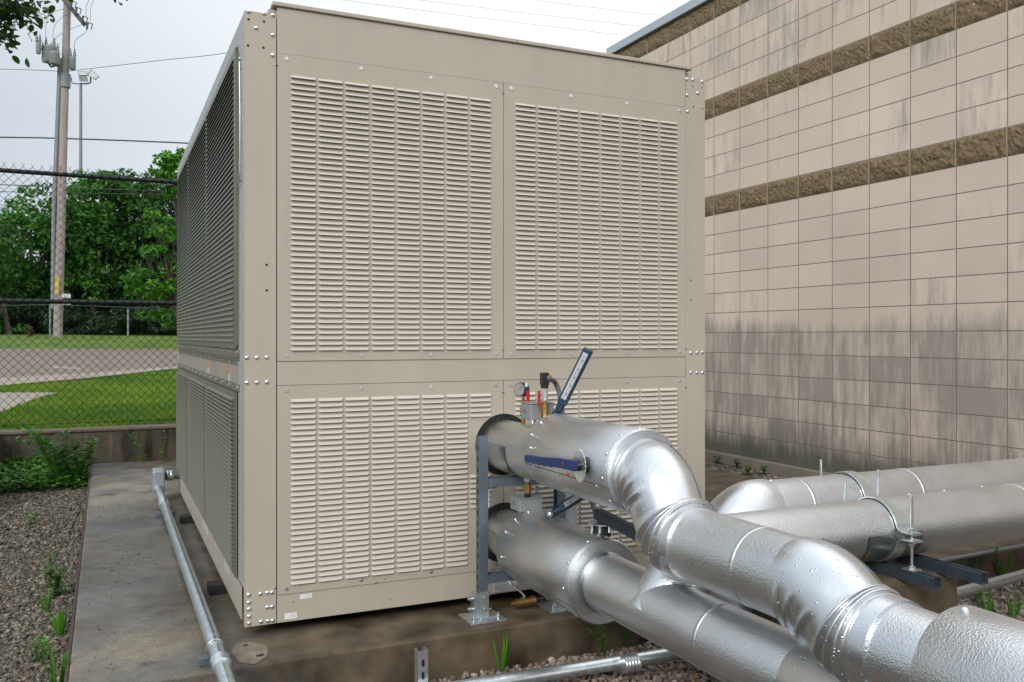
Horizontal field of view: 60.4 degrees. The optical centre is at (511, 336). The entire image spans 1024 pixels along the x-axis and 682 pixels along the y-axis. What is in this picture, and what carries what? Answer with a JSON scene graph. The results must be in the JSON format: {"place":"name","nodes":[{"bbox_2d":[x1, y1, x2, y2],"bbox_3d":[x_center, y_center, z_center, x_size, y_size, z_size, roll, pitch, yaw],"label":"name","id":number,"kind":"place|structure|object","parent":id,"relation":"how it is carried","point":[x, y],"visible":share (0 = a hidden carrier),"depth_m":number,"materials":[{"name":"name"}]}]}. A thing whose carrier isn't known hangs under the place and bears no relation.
{"place":"outdoors","nodes":[
{"label":"outdoors","id":0,"kind":"place"},
{"bbox_2d":[0,392,55,411],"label":"path","id":1,"kind":"structure","parent":0,"point":[13,396],"depth_m":12.09,"materials":[{"name":"concrete"}]},
{"bbox_2d":[1,184,158,190],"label":"overhead cable","id":2,"kind":"object","parent":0,"point":[83,188],"visible":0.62,"depth_m":34.99,"materials":[{"name":"black rubber"}]},
{"bbox_2d":[0,349,176,377],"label":"road","id":3,"kind":"structure","parent":0,"point":[171,359],"depth_m":19.91,"materials":[{"name":"grey asphalt"}]},
{"bbox_2d":[53,366,79,368],"bbox_3d":[-8.838,0.613,17.412,0.952,0.033,0.213,0,0,23],"label":"road marking","id":4,"kind":"object","parent":3,"relation":"on","point":[65,367],"visible":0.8,"depth_m":17.43,"materials":[{"name":"paint"}]},
{"bbox_2d":[0,332,176,429],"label":"lawn ground","id":5,"kind":"structure","parent":0,"point":[118,343],"depth_m":28.31,"materials":[{"name":"green plant"}]},
{"bbox_2d":[0,224,30,334],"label":"tree","id":6,"kind":"object","parent":5,"relation":"on","point":[4,278],"visible":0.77,"depth_m":34.03,"materials":[{"name":"green plant"}]},
{"bbox_2d":[27,326,33,336],"bbox_3d":[-17.260,-0.190,31.500,0.220,0.380,0.180,0,0,-25],"label":"fire hydrant","id":7,"kind":"object","parent":5,"relation":"on","point":[31,330],"visible":0.83,"depth_m":31.44,"materials":[{"name":"red metal"}]},
{"bbox_2d":[0,180,82,332],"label":"tree","id":8,"kind":"object","parent":5,"relation":"on","point":[37,242],"visible":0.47,"depth_m":36.27,"materials":[{"name":"green plant"}]},
{"bbox_2d":[35,0,93,336],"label":"utility pole","id":9,"kind":"object","parent":5,"relation":"on","point":[64,64],"visible":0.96,"depth_m":30.88,"materials":[{"name":"wood"}]},
{"bbox_2d":[8,69,50,70],"bbox_3d":[-19.417,-9.354,30.622,7.137,0.198,0.463,0,0,-6],"label":"overhead cable","id":10,"kind":"object","parent":9,"relation":"attached to","point":[25,69],"visible":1,"depth_m":31.02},
{"bbox_2d":[0,191,162,194],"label":"overhead cable","id":11,"kind":"object","parent":9,"relation":"attached to","point":[86,193],"visible":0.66,"depth_m":35.99,"materials":[{"name":"black rubber"}]},
{"bbox_2d":[0,137,188,143],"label":"overhead cable","id":12,"kind":"object","parent":9,"relation":"attached to","point":[101,139],"visible":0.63,"depth_m":30.98,"materials":[{"name":"black rubber"}]},
{"bbox_2d":[71,53,224,70],"bbox_3d":[-10.480,-9.513,29.444,10.494,0.431,0.232,0,0,16],"label":"overhead cable","id":13,"kind":"object","parent":9,"relation":"attached to","point":[149,61],"visible":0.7,"depth_m":30.08,"materials":[{"name":"black rubber"}]},
{"bbox_2d":[71,69,98,201],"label":"floodlight pole","id":14,"kind":"object","parent":5,"relation":"on","point":[92,74],"visible":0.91,"depth_m":45.93,"materials":[{"name":"grey metal"}]},
{"bbox_2d":[0,304,174,336],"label":"fence","id":15,"kind":"object","parent":5,"relation":"on","point":[87,306],"visible":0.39,"depth_m":32.48,"materials":[{"name":"grey metal"}]},
{"bbox_2d":[0,368,176,428],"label":"lawn grass","id":16,"kind":"structure","parent":5,"relation":"on","point":[160,391],"depth_m":11.32,"materials":[{"name":"green plant"}]},
{"bbox_2d":[0,306,176,334],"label":"undergrowth","id":17,"kind":"object","parent":5,"relation":"on","point":[118,320],"visible":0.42,"depth_m":35.02,"materials":[{"name":"green plant"}]},
{"bbox_2d":[0,366,176,385],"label":"kerb","id":18,"kind":"structure","parent":5,"relation":"on","point":[32,379],"depth_m":15.24,"materials":[{"name":"concrete"}]},
{"bbox_2d":[1,197,176,333],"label":"woodland","id":19,"kind":"object","parent":5,"relation":"on","point":[169,247],"visible":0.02,"depth_m":38.33,"materials":[{"name":"green plant"}]},
{"bbox_2d":[34,168,148,315],"bbox_3d":[-18.173,-3.670,38.013,4.744,7.138,4.175,0,0,-25],"label":"tree","id":20,"kind":"object","parent":5,"relation":"on","point":[85,248],"visible":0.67,"depth_m":37.09,"materials":[{"name":"green plant"}]},
{"bbox_2d":[71,168,176,332],"bbox_3d":[-16.702,-3.855,39.128,4.937,7.506,4.501,0,0,16],"label":"tree","id":21,"kind":"object","parent":5,"relation":"on","point":[140,210],"visible":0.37,"depth_m":37.91,"materials":[{"name":"green plant"}]},
{"bbox_2d":[118,207,176,329],"bbox_3d":[-10.915,-1.761,26.935,2.488,4.398,1.672,0,0,9],"label":"tree","id":22,"kind":"object","parent":5,"relation":"on","point":[170,265],"visible":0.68,"depth_m":26.81,"materials":[{"name":"green plant"}]},
{"bbox_2d":[147,146,185,226],"bbox_3d":[-11.467,-3.128,30.066,1.888,6.713,2.025,0,0,-25],"label":"tree","id":23,"kind":"object","parent":5,"relation":"on","point":[169,164],"visible":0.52,"depth_m":29.63,"materials":[{"name":"green plant"}]},
{"bbox_2d":[0,0,689,262],"label":"sky","id":24,"kind":"structure","parent":0,"point":[164,100],"materials":[{"name":"white"}]},
{"bbox_2d":[0,459,795,681],"bbox_3d":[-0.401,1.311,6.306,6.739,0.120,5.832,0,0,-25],"label":"gravel","id":25,"kind":"structure","parent":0,"point":[22,593],"depth_m":5.14,"materials":[{"name":"grey gravel"}]},
{"bbox_2d":[24,508,41,523],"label":"weed plant","id":26,"kind":"object","parent":25,"relation":"on","point":[34,519],"visible":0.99,"depth_m":6.28,"materials":[{"name":"green plant"}]},
{"bbox_2d":[24,633,53,660],"bbox_3d":[-1.968,1.297,3.652,0.088,0.104,0.115,0,0,45],"label":"weed plant","id":27,"kind":"object","parent":25,"relation":"on","point":[42,643],"visible":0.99,"depth_m":3.66,"materials":[{"name":"green plant"}]},
{"bbox_2d":[0,454,90,493],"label":"ground ivy","id":28,"kind":"object","parent":25,"relation":"on","point":[26,473],"visible":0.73,"depth_m":7.81,"materials":[{"name":"green plant"}]},
{"bbox_2d":[40,589,52,613],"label":"grass weed","id":29,"kind":"object","parent":25,"relation":"on","point":[47,603],"depth_m":4.28,"materials":[{"name":"green plant"}]},
{"bbox_2d":[8,417,87,485],"bbox_3d":[-4.095,1.024,7.835,0.688,0.632,0.376,0,0,-17],"label":"weed plant","id":30,"kind":"object","parent":25,"relation":"on","point":[30,433],"visible":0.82,"depth_m":7.81,"materials":[{"name":"green plant"}]},
{"bbox_2d":[45,549,58,571],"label":"weed plant","id":31,"kind":"object","parent":25,"relation":"on","point":[51,561],"visible":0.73,"depth_m":5.01,"materials":[{"name":"green plant"}]},
{"bbox_2d":[32,428,74,487],"bbox_3d":[-4.063,1.075,7.777,0.398,0.529,0.342,0,0,-25],"label":"weed plant","id":32,"kind":"object","parent":25,"relation":"on","point":[54,464],"visible":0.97,"depth_m":7.76,"materials":[{"name":"green plant"}]},
{"bbox_2d":[40,563,70,596],"bbox_3d":[-2.377,1.258,4.567,0.135,0.181,0.153,0,0,41],"label":"weed plant","id":33,"kind":"object","parent":25,"relation":"on","point":[58,577],"visible":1,"depth_m":4.56,"materials":[{"name":"green plant"}]},
{"bbox_2d":[40,645,71,681],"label":"grass weed","id":34,"kind":"object","parent":25,"relation":"on","point":[62,670],"depth_m":3.39,"materials":[{"name":"green plant"}]},
{"bbox_2d":[45,606,70,634],"bbox_3d":[-2.049,1.280,3.966,0.099,0.136,0.076,0,0,16],"label":"grass weed","id":35,"kind":"object","parent":25,"relation":"on","point":[58,622],"depth_m":3.94,"materials":[{"name":"green plant"}]},
{"bbox_2d":[66,435,100,485],"bbox_3d":[-3.854,1.109,7.898,0.308,0.461,0.289,0,0,-25],"label":"weed plant","id":36,"kind":"object","parent":25,"relation":"on","point":[84,461],"visible":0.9,"depth_m":7.86,"materials":[{"name":"green plant"}]},
{"bbox_2d":[712,454,722,463],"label":"weed plant","id":37,"kind":"object","parent":25,"relation":"on","point":[716,461],"visible":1,"depth_m":8.77,"materials":[{"name":"green plant"}]},
{"bbox_2d":[733,458,742,467],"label":"weed plant","id":38,"kind":"object","parent":25,"relation":"on","point":[736,463],"visible":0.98,"depth_m":8.50,"materials":[{"name":"green plant"}]},
{"bbox_2d":[744,464,751,474],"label":"weed plant","id":39,"kind":"object","parent":25,"relation":"on","point":[746,470],"visible":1,"depth_m":8.08,"materials":[{"name":"green plant"}]},
{"bbox_2d":[759,465,768,473],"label":"weed plant","id":40,"kind":"object","parent":25,"relation":"on","point":[763,469],"visible":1,"depth_m":8.07,"materials":[{"name":"green plant"}]},
{"bbox_2d":[346,0,616,34],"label":"overhead cable","id":41,"kind":"object","parent":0,"point":[478,17],"visible":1,"depth_m":32.12,"materials":[{"name":"black rubber"}]},
{"bbox_2d":[423,0,633,25],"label":"overhead cable","id":42,"kind":"object","parent":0,"point":[528,13],"visible":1,"depth_m":32.26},
{"bbox_2d":[68,459,1023,681],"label":"concrete pad","id":43,"kind":"object","parent":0,"point":[149,626],"visible":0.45,"depth_m":3.90,"materials":[{"name":"grey concrete"}]},
{"bbox_2d":[64,464,91,681],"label":"pad edge strip","id":44,"kind":"object","parent":43,"relation":"attached to","point":[73,618],"visible":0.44,"depth_m":4.29,"materials":[{"name":"grey concrete"}]},
{"bbox_2d":[124,430,147,461],"bbox_3d":[-3.734,1.094,8.756,0.244,0.331,0.180,0,0,-53],"label":"weed plant","id":45,"kind":"object","parent":43,"relation":"on","point":[140,454],"visible":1,"depth_m":8.76,"materials":[{"name":"green plant"}]},
{"bbox_2d":[88,504,184,668],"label":"leaf litter","id":46,"kind":"object","parent":43,"relation":"on","point":[119,563],"visible":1,"depth_m":4.92,"materials":[{"name":"brown plant"}]},
{"bbox_2d":[160,427,166,462],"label":"weed plant","id":47,"kind":"object","parent":43,"relation":"on","point":[163,445],"visible":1,"depth_m":8.79,"materials":[{"name":"green plant"}]},
{"bbox_2d":[152,467,235,681],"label":"electrical conduit","id":48,"kind":"object","parent":43,"relation":"on","point":[217,658],"visible":1,"depth_m":4.01,"materials":[{"name":"metal"}]},
{"bbox_2d":[231,642,267,663],"bbox_3d":[-1.040,1.254,3.499,0.140,0.006,0.265,0,0,-25],"label":"grout patch","id":49,"kind":"object","parent":43,"relation":"on","point":[251,652],"visible":1,"depth_m":3.50,"materials":[{"name":"beige concrete"}]},
{"bbox_2d":[176,1,704,626],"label":"air cooled chiller","id":50,"kind":"object","parent":43,"relation":"on","point":[410,255],"visible":0.9,"depth_m":4.03,"materials":[{"name":"beige paint"}]},
{"bbox_2d":[458,435,568,625],"bbox_3d":[0.043,0.850,4.007,0.560,0.814,0.160,0,0,-25],"label":"pipe stand","id":51,"kind":"object","parent":43,"relation":"on","point":[481,612],"visible":0.56,"depth_m":3.91,"materials":[{"name":"metal"}]},
{"bbox_2d":[565,493,576,521],"bbox_3d":[0.254,0.806,4.165,0.075,0.135,0.090,0,0,-25],"label":"control box","id":52,"kind":"object","parent":51,"relation":"attached to","point":[571,514],"visible":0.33,"depth_m":4.13,"materials":[{"name":"grey metal"}]},
{"bbox_2d":[488,508,838,681],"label":"insulated pipe","id":53,"kind":"object","parent":51,"relation":"on","point":[594,574],"visible":0.93,"depth_m":3.01,"materials":[{"name":"metal"}]},
{"bbox_2d":[510,493,542,512],"bbox_3d":[0.064,0.764,3.915,0.118,0.112,0.106,0,0,-25],"label":"junction box","id":54,"kind":"object","parent":53,"relation":"on","point":[520,503],"visible":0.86,"depth_m":3.88,"materials":[{"name":"grey paint"}]},
{"bbox_2d":[523,478,531,497],"bbox_3d":[0.068,0.630,3.875,0.038,0.165,0.038,0,0,-43],"label":"pressure sensor","id":55,"kind":"object","parent":53,"relation":"attached to","point":[527,488],"visible":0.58,"depth_m":3.86,"materials":[{"name":"gold metal"}]},
{"bbox_2d":[545,495,583,516],"bbox_3d":[0.294,0.701,3.762,0.308,0.234,0.047,0,0,-9],"label":"thermometer","id":56,"kind":"object","parent":53,"relation":"attached to","point":[567,504],"visible":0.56,"depth_m":3.74,"materials":[{"name":"blue metal"}]},
{"bbox_2d":[589,501,596,519],"bbox_3d":[0.336,0.737,3.659,0.024,0.157,0.065,0,0,-39],"label":"flexible conduit","id":57,"kind":"object","parent":53,"relation":"attached to","point":[593,505],"visible":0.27,"depth_m":3.64,"materials":[{"name":"grey metal"}]},
{"bbox_2d":[483,414,1023,681],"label":"insulated pipe","id":58,"kind":"object","parent":51,"relation":"on","point":[841,613],"visible":1,"depth_m":2.38,"materials":[{"name":"metal"}]},
{"bbox_2d":[514,382,529,423],"bbox_3d":[0.056,0.304,3.936,0.058,0.199,0.128,0,0,-25],"label":"pressure gauge","id":59,"kind":"object","parent":58,"relation":"on","point":[522,389],"visible":0.64,"depth_m":3.94,"materials":[{"name":"white metal"}]},
{"bbox_2d":[520,401,554,424],"bbox_3d":[0.111,0.347,3.837,0.118,0.124,0.106,0,0,-25],"label":"junction box","id":60,"kind":"object","parent":58,"relation":"attached to","point":[530,412],"visible":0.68,"depth_m":3.79,"materials":[{"name":"grey paint"}]},
{"bbox_2d":[538,372,564,417],"bbox_3d":[0.182,0.344,3.792,0.169,0.383,0.067,0,0,-40],"label":"pressure sensor","id":61,"kind":"object","parent":58,"relation":"attached to","point":[546,378],"visible":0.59,"depth_m":3.74,"materials":[{"name":"black metal"}]},
{"bbox_2d":[551,347,592,413],"bbox_3d":[0.252,0.216,3.690,0.175,0.345,0.044,0,0,16],"label":"thermometer","id":62,"kind":"object","parent":58,"relation":"attached to","point":[574,378],"visible":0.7,"depth_m":3.68,"materials":[{"name":"blue metal"}]},
{"bbox_2d":[508,581,548,606],"bbox_3d":[0.067,1.169,4.038,0.242,0.148,0.085,0,0,-36],"label":"drain valve","id":63,"kind":"object","parent":43,"relation":"on","point":[523,601],"visible":0.94,"depth_m":4.03,"materials":[{"name":"gold metal"}]},
{"bbox_2d":[939,544,1023,561],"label":"electrical conduit","id":64,"kind":"object","parent":43,"relation":"on","point":[969,555],"depth_m":5.07,"materials":[{"name":"metal"}]},
{"bbox_2d":[538,0,660,15],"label":"overhead cable","id":65,"kind":"object","parent":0,"point":[600,8],"visible":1,"depth_m":32.38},
{"bbox_2d":[431,581,1023,681],"bbox_3d":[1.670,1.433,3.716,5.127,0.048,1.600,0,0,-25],"label":"gravel","id":66,"kind":"structure","parent":0,"point":[673,672],"depth_m":3.80,"materials":[{"name":"grey gravel"}]},
{"bbox_2d":[0,0,127,67],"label":"overhanging tree","id":67,"kind":"object","parent":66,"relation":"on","point":[10,10],"visible":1,"depth_m":5.08,"materials":[{"name":"green plant"}]},
{"bbox_2d":[0,424,176,476],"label":"retaining wall","id":68,"kind":"structure","parent":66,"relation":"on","point":[115,443],"depth_m":8.79,"materials":[{"name":"concrete"}]},
{"bbox_2d":[0,162,176,429],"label":"chain link fence","id":69,"kind":"object","parent":68,"relation":"on","point":[78,176],"visible":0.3,"depth_m":8.77,"materials":[{"name":"black metal"}]},
{"bbox_2d":[415,647,427,681],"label":"strut stub","id":70,"kind":"object","parent":66,"relation":"on","point":[421,666],"visible":1,"depth_m":3.38,"materials":[{"name":"metal"}]},
{"bbox_2d":[494,631,511,670],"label":"grass weed","id":71,"kind":"object","parent":66,"relation":"on","point":[504,659],"depth_m":3.73,"materials":[{"name":"green plant"}]},
{"bbox_2d":[585,624,606,655],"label":"weed plant","id":72,"kind":"object","parent":66,"relation":"on","point":[601,646],"visible":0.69,"depth_m":3.91,"materials":[{"name":"green plant"}]},
{"bbox_2d":[618,624,631,646],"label":"weed plant","id":73,"kind":"object","parent":66,"relation":"on","point":[624,636],"visible":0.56,"depth_m":4.03,"materials":[{"name":"green plant"}]},
{"bbox_2d":[449,569,1023,681],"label":"electrical conduit","id":74,"kind":"object","parent":66,"relation":"on","point":[628,663],"visible":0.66,"depth_m":3.62,"materials":[{"name":"metal"}]},
{"bbox_2d":[606,0,1023,477],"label":"block building","id":75,"kind":"structure","parent":66,"relation":"on","point":[864,235],"depth_m":7.34,"materials":[{"name":"concrete"}]},
{"bbox_2d":[752,560,956,625],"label":"concrete block","id":76,"kind":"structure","parent":66,"relation":"on","point":[942,599],"depth_m":3.38,"materials":[{"name":"concrete"}]},
{"bbox_2d":[863,561,940,589],"bbox_3d":[1.364,0.893,3.568,0.041,0.041,0.845,0,0,-25],"label":"strut channel","id":77,"kind":"object","parent":76,"relation":"on","point":[921,578],"visible":0.44,"depth_m":3.29,"materials":[{"name":"metal"}]},
{"bbox_2d":[844,482,922,571],"bbox_3d":[1.426,0.733,3.434,0.056,0.280,0.380,0,0,-25],"label":"pipe clamp","id":78,"kind":"object","parent":77,"relation":"attached to","point":[894,509],"visible":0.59,"depth_m":3.33,"materials":[{"name":"metal"}]},
{"bbox_2d":[628,483,1023,609],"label":"insulated pipe","id":79,"kind":"object","parent":78,"relation":"attached to","point":[864,530],"visible":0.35,"depth_m":3.38,"materials":[{"name":"metal"}]},
{"bbox_2d":[893,554,987,584],"bbox_3d":[1.561,0.893,3.642,0.041,0.041,0.875,0,0,-25],"label":"strut channel","id":80,"kind":"object","parent":76,"relation":"on","point":[976,576],"visible":0.44,"depth_m":3.37,"materials":[{"name":"metal"}]},
{"bbox_2d":[820,460,879,496],"bbox_3d":[1.470,0.716,3.840,0.056,0.315,0.380,0,0,-25],"label":"pipe clamp","id":81,"kind":"object","parent":80,"relation":"attached to","point":[864,483],"visible":0.32,"depth_m":3.76,"materials":[{"name":"metal"}]},
{"bbox_2d":[709,458,1023,612],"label":"insulated pipe","id":82,"kind":"object","parent":81,"relation":"attached to","point":[753,495],"visible":0.23,"depth_m":3.76,"materials":[{"name":"metal"}]},
{"bbox_2d":[975,592,982,599],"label":"grass weed","id":83,"kind":"object","parent":66,"relation":"on","point":[980,595],"depth_m":4.75,"materials":[{"name":"green plant"}]},
{"bbox_2d":[973,587,993,611],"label":"grass weed","id":84,"kind":"object","parent":66,"relation":"on","point":[989,606],"depth_m":4.41,"materials":[{"name":"green plant"}]},
{"bbox_2d":[992,545,1017,575],"bbox_3d":[2.862,1.315,5.123,0.132,0.217,0.102,0,0,7],"label":"grass weed","id":85,"kind":"object","parent":66,"relation":"on","point":[1000,572],"depth_m":5.11,"materials":[{"name":"green plant"}]},
{"bbox_2d":[1006,589,1023,618],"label":"grass weed","id":86,"kind":"object","parent":66,"relation":"on","point":[1013,611],"depth_m":4.45,"materials":[{"name":"green plant"}]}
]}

